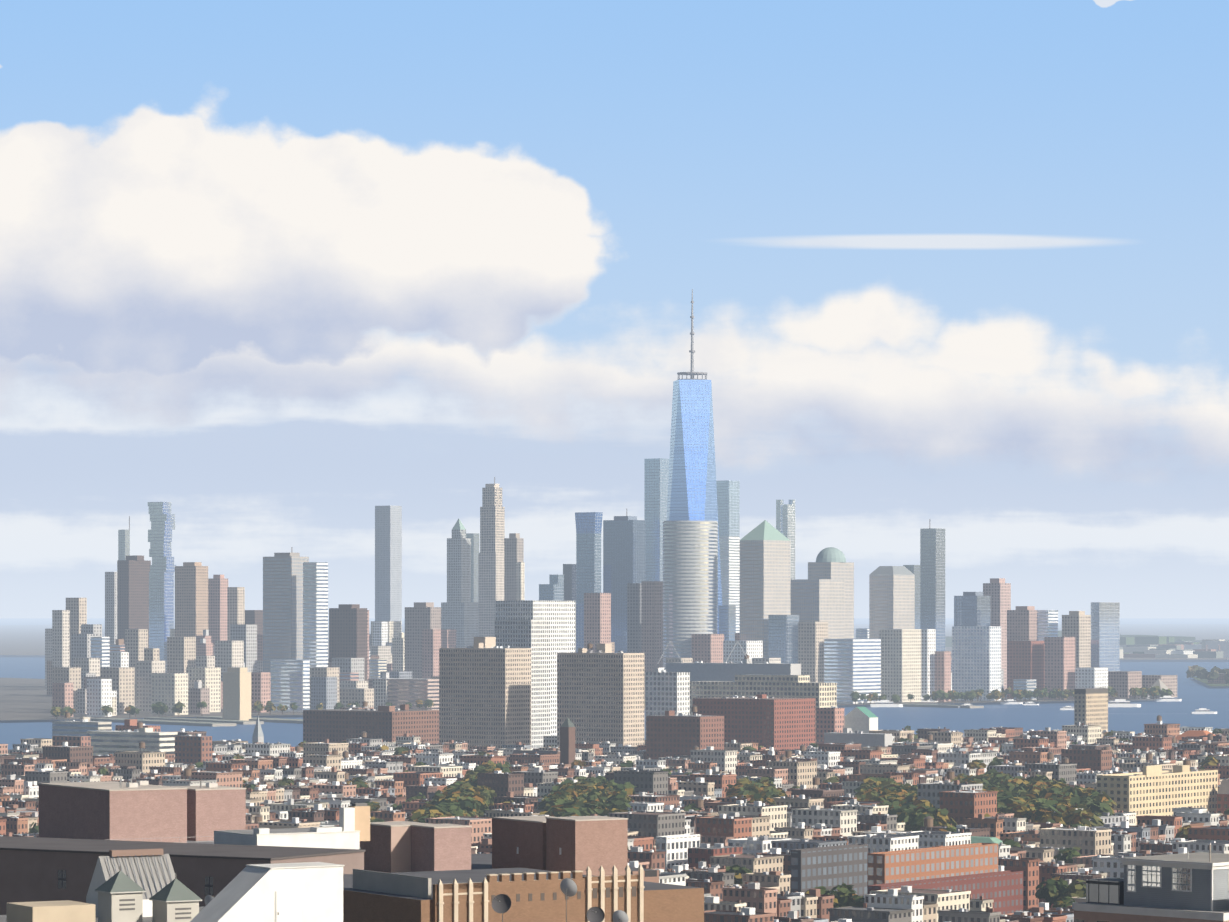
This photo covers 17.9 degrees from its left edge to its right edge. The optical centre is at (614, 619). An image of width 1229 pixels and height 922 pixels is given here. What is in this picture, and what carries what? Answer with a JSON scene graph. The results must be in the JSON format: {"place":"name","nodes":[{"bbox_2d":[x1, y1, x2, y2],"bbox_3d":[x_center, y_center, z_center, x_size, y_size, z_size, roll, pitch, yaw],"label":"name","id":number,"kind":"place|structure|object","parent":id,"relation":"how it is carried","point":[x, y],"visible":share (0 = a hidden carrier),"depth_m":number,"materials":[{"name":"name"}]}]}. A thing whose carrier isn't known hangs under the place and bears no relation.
{"place":"outdoors","nodes":[
{"label":"outdoors","id":0,"kind":"place"},
{"bbox_2d":[492,894,510,921],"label":"satellite dish","id":1,"kind":"object","parent":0,"point":[501,903],"visible":1,"depth_m":297.34,"materials":[{"name":"grey metal"}]},
{"bbox_2d":[560,878,576,921],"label":"satellite dish","id":2,"kind":"object","parent":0,"point":[568,886],"visible":1,"depth_m":296.85,"materials":[{"name":"grey metal"}]},
{"bbox_2d":[0,678,1155,719],"bbox_3d":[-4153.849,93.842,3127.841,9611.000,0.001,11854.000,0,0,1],"label":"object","id":3,"kind":"structure","parent":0,"point":[25,699],"depth_m":4288.17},
{"bbox_2d":[45,289,1176,720],"bbox_3d":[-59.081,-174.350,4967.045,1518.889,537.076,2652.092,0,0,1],"label":"city skyline","id":4,"kind":"structure","parent":3,"relation":"on","point":[689,573],"depth_m":4512.40,"materials":[{"name":"grey concrete"}]},
{"bbox_2d":[586,907,604,921],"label":"satellite dish","id":5,"kind":"object","parent":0,"point":[595,914],"visible":1,"depth_m":297.23,"materials":[{"name":"grey metal"}]},
{"bbox_2d":[0,618,1228,749],"bbox_3d":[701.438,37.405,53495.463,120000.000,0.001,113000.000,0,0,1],"label":"water","id":6,"kind":"structure","parent":0,"point":[1193,694],"depth_m":3952.22,"materials":[{"name":"blue liquid"}]},
{"bbox_2d":[91,631,1228,726],"bbox_3d":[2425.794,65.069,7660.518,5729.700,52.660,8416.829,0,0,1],"label":"shore and boats","id":7,"kind":"structure","parent":6,"relation":"on","point":[1143,646],"depth_m":5726.84,"materials":[{"name":"grey"}]},
{"bbox_2d":[0,624,1228,659],"bbox_3d":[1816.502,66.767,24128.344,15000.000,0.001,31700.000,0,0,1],"label":"shore","id":8,"kind":"structure","parent":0,"point":[22,639],"depth_m":19873.89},
{"bbox_2d":[0,0,1228,617],"label":"sky","id":9,"kind":"structure","parent":0,"point":[277,274],"materials":[{"name":"blue"}]},
{"bbox_2d":[613,910,628,921],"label":"satellite dish","id":10,"kind":"object","parent":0,"point":[620,916],"visible":1,"depth_m":296.85,"materials":[{"name":"grey metal"}]},
{"bbox_2d":[1192,677,1228,685],"bbox_3d":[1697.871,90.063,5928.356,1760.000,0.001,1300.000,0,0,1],"label":"island ground","id":11,"kind":"structure","parent":0,"point":[1205,681],"depth_m":5509.34,"materials":[{"name":"grey concrete"}]},
{"label":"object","id":12,"kind":"object","parent":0,"visible":0},
{"bbox_2d":[0,600,1228,921],"bbox_3d":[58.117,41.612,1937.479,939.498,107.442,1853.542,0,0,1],"label":"city buildings","id":13,"kind":"structure","parent":12,"relation":"on","point":[524,688],"depth_m":2027.98,"materials":[{"name":"brown brick"}]},
{"bbox_2d":[27,686,1228,907],"bbox_3d":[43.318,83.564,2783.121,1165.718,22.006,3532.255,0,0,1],"label":"trees","id":14,"kind":"object","parent":12,"relation":"on","point":[1041,798],"visible":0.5,"depth_m":1716.01,"materials":[{"name":"green plant"}]},
{"label":"palisades","id":15,"kind":"object","parent":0,"visible":0},
{"bbox_2d":[0,848,344,921],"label":"roof cupolas and bulkhead","id":16,"kind":"object","parent":15,"relation":"on","point":[136,885],"visible":1,"depth_m":230.50,"materials":[{"name":"grey metal"}]},
{"bbox_2d":[205,895,213,904],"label":"satellite dish","id":17,"kind":"object","parent":16,"relation":"on","point":[208,898],"visible":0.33,"depth_m":236.22,"materials":[{"name":"grey metal"}]},
{"bbox_2d":[0,803,369,914],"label":"white building","id":18,"kind":"structure","parent":15,"relation":"on","point":[33,869],"depth_m":343.44,"materials":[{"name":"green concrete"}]},
{"bbox_2d":[38,778,360,848],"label":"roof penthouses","id":19,"kind":"object","parent":18,"relation":"on","point":[126,811],"visible":0.38,"depth_m":406.90,"materials":[{"name":"brown brick"}]},
{"bbox_2d":[111,836,211,842],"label":"vents","id":20,"kind":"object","parent":19,"relation":"on","point":[173,837],"depth_m":403.43,"materials":[{"name":"black metal"}]},
{"bbox_2d":[343,864,703,921],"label":"brick building","id":21,"kind":"structure","parent":15,"relation":"on","point":[535,895],"depth_m":306.88,"materials":[{"name":"brown brick"}]},
{"bbox_2d":[361,816,658,882],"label":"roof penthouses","id":22,"kind":"object","parent":21,"relation":"on","point":[570,843],"visible":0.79,"depth_m":397.12,"materials":[{"name":"brown brick"}]},
{"bbox_2d":[1074,843,1228,921],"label":"building","id":23,"kind":"structure","parent":15,"relation":"on","point":[1188,887],"depth_m":361.50,"materials":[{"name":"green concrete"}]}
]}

